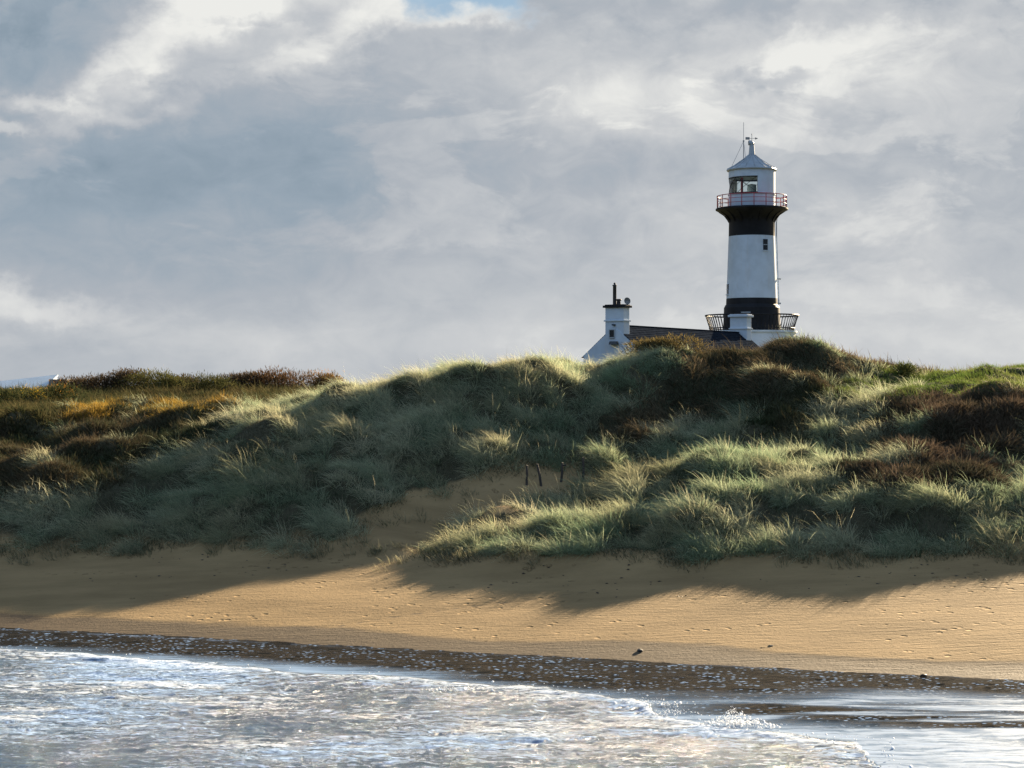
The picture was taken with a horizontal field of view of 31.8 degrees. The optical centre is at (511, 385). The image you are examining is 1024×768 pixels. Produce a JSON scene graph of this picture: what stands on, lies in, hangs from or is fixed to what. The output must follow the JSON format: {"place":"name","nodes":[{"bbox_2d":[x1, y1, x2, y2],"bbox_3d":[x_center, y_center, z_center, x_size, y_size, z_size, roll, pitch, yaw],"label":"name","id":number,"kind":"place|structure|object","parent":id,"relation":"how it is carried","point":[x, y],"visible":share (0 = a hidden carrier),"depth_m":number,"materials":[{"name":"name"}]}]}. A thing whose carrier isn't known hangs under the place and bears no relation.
{"place":"outdoors","nodes":[
{"label":"outdoors","id":0,"kind":"place"},
{"bbox_2d":[0,344,1023,679],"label":"beach sand","id":1,"kind":"structure","parent":0,"point":[874,618],"depth_m":58.72,"materials":[{"name":"beige sand"}]},
{"bbox_2d":[0,385,35,403],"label":"gorse bush","id":2,"kind":"object","parent":1,"relation":"on","point":[7,393],"visible":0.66,"depth_m":102.66,"materials":[{"name":"green plant"}]},
{"bbox_2d":[12,386,45,401],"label":"gorse bush","id":3,"kind":"object","parent":1,"relation":"on","point":[31,393],"visible":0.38,"depth_m":103.75,"materials":[{"name":"green plant"}]},
{"bbox_2d":[37,378,88,402],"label":"gorse bush","id":4,"kind":"object","parent":1,"relation":"on","point":[64,394],"visible":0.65,"depth_m":102.86,"materials":[{"name":"green plant"}]},
{"bbox_2d":[51,374,92,389],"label":"thorn bush","id":5,"kind":"object","parent":1,"relation":"on","point":[69,380],"visible":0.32,"depth_m":117.66,"materials":[{"name":"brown plant"}]},
{"bbox_2d":[61,371,129,390],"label":"thorn bush","id":6,"kind":"object","parent":1,"relation":"on","point":[93,380],"visible":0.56,"depth_m":116.08,"materials":[{"name":"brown plant"}]},
{"bbox_2d":[98,366,157,388],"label":"thorn bush","id":7,"kind":"object","parent":1,"relation":"on","point":[121,374],"visible":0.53,"depth_m":116.25,"materials":[{"name":"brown plant"}]},
{"bbox_2d":[58,392,243,424],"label":"flowering ground gorse","id":8,"kind":"object","parent":1,"relation":"on","point":[97,410],"visible":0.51,"depth_m":84.52,"materials":[{"name":"yellow plant"}]},
{"bbox_2d":[112,366,190,389],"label":"gorse bush","id":9,"kind":"object","parent":1,"relation":"on","point":[163,378],"visible":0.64,"depth_m":115.09,"materials":[{"name":"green plant"}]},
{"bbox_2d":[0,377,323,436],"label":"scrub cover","id":10,"kind":"object","parent":1,"relation":"on","point":[44,409],"visible":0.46,"depth_m":104.07,"materials":[{"name":"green plant"}]},
{"bbox_2d":[158,373,200,387],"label":"thorn bush","id":11,"kind":"object","parent":1,"relation":"on","point":[192,377],"visible":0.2,"depth_m":116.73,"materials":[{"name":"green plant"}]},
{"bbox_2d":[174,370,249,392],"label":"gorse bush","id":12,"kind":"object","parent":1,"relation":"on","point":[205,382],"visible":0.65,"depth_m":111.57,"materials":[{"name":"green plant"}]},
{"bbox_2d":[216,370,272,387],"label":"thorn bush","id":13,"kind":"object","parent":1,"relation":"on","point":[243,378],"visible":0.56,"depth_m":116.17,"materials":[{"name":"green plant"}]},
{"bbox_2d":[244,365,324,388],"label":"thorn bush","id":14,"kind":"object","parent":1,"relation":"on","point":[286,377],"visible":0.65,"depth_m":116.07,"materials":[{"name":"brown plant"}]},
{"bbox_2d":[294,369,349,389],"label":"gorse bush","id":15,"kind":"object","parent":1,"relation":"on","point":[325,379],"visible":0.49,"depth_m":116.27,"materials":[{"name":"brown plant"}]},
{"bbox_2d":[0,370,862,506],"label":"heather","id":16,"kind":"object","parent":1,"relation":"on","point":[140,441],"visible":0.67,"depth_m":77.26,"materials":[{"name":"brown plant"}]},
{"bbox_2d":[24,554,988,597],"bbox_3d":[-0.834,6.256,60.573,44.693,1.312,5.720,0,0,13],"label":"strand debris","id":17,"kind":"object","parent":1,"relation":"on","point":[596,592],"visible":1,"depth_m":59.05,"materials":[{"name":"brown"}]},
{"bbox_2d":[0,330,1023,567],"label":"marram grass","id":18,"kind":"structure","parent":1,"relation":"on","point":[631,477],"depth_m":69.51,"materials":[{"name":"green plant"}]},
{"bbox_2d":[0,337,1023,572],"bbox_3d":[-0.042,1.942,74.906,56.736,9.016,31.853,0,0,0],"label":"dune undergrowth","id":19,"kind":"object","parent":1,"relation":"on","point":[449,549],"visible":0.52,"depth_m":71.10,"materials":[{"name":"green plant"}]},
{"bbox_2d":[0,472,1023,572],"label":"pioneer grass","id":20,"kind":"structure","parent":1,"relation":"on","point":[374,550],"depth_m":62.34,"materials":[{"name":"green plant"}]},
{"bbox_2d":[525,465,527,485],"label":"fence stake","id":21,"kind":"object","parent":1,"relation":"on","point":[526,475],"visible":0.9,"depth_m":71.28,"materials":[{"name":"brown wood"}]},
{"bbox_2d":[536,464,541,486],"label":"fence stake","id":22,"kind":"object","parent":1,"relation":"on","point":[539,475],"visible":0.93,"depth_m":71.46,"materials":[{"name":"wood"}]},
{"bbox_2d":[560,462,566,481],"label":"fence stake","id":23,"kind":"object","parent":1,"relation":"on","point":[561,476],"visible":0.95,"depth_m":71.98,"materials":[{"name":"brown wood"}]},
{"bbox_2d":[582,457,584,479],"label":"fence stake","id":24,"kind":"object","parent":1,"relation":"on","point":[583,468],"visible":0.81,"depth_m":72.15,"materials":[{"name":"brown wood"}]},
{"bbox_2d":[615,331,712,355],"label":"gorse bush","id":25,"kind":"object","parent":1,"relation":"on","point":[646,342],"visible":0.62,"depth_m":85.78,"materials":[{"name":"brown plant"}]},
{"bbox_2d":[570,329,1019,454],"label":"heath grass","id":26,"kind":"structure","parent":1,"relation":"on","point":[770,346],"depth_m":82.88,"materials":[{"name":"green plant"}]},
{"bbox_2d":[889,360,924,376],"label":"gorse bush","id":27,"kind":"object","parent":1,"relation":"on","point":[905,369],"visible":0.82,"depth_m":87.72,"materials":[{"name":"green plant"}]},
{"bbox_2d":[818,374,1023,497],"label":"dead bracken","id":28,"kind":"object","parent":1,"relation":"on","point":[942,459],"visible":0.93,"depth_m":71.05,"materials":[{"name":"brown plant"}]},
{"bbox_2d":[823,360,1023,411],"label":"green turf","id":29,"kind":"structure","parent":1,"relation":"on","point":[960,376],"depth_m":83.79,"materials":[{"name":"green plant"}]},
{"bbox_2d":[0,627,1023,767],"bbox_3d":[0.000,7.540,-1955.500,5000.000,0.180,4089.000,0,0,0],"label":"sea","id":30,"kind":"structure","parent":0,"point":[179,702],"depth_m":41.85,"materials":[{"name":"liquid"}]},
{"bbox_2d":[26,649,912,767],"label":"foam spray","id":31,"kind":"object","parent":30,"relation":"on","point":[738,722],"visible":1,"depth_m":40.02,"materials":[{"name":"white liquid"}]},
{"bbox_2d":[0,0,1023,385],"label":"sky","id":32,"kind":"structure","parent":0,"point":[364,187],"materials":[{"name":"grey"}]},
{"bbox_3d":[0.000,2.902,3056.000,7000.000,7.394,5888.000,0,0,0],"label":"grassland","id":33,"kind":"structure","parent":0,"visible":0},
{"bbox_2d":[0,375,66,388],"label":"long shed","id":34,"kind":"structure","parent":33,"relation":"on","point":[45,380],"depth_m":152.36,"materials":[{"name":"white paint"}]},
{"bbox_2d":[581,282,760,364],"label":"keepers cottage","id":35,"kind":"structure","parent":33,"relation":"on","point":[619,329],"depth_m":193.44,"materials":[{"name":"white paint"}]},
{"bbox_2d":[609,329,614,337],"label":"gable window","id":36,"kind":"structure","parent":35,"relation":"in","point":[611,331],"depth_m":190.00,"materials":[{"name":"black glass"}]},
{"bbox_2d":[705,122,798,346],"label":"lighthouse","id":37,"kind":"object","parent":33,"relation":"on","point":[751,215],"visible":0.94,"depth_m":231.28,"materials":[{"name":"white paint"}]},
{"bbox_2d":[763,239,768,250],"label":"tower window","id":38,"kind":"structure","parent":37,"relation":"in","point":[765,241],"depth_m":231.21,"materials":[{"name":"black glass"}]}
]}

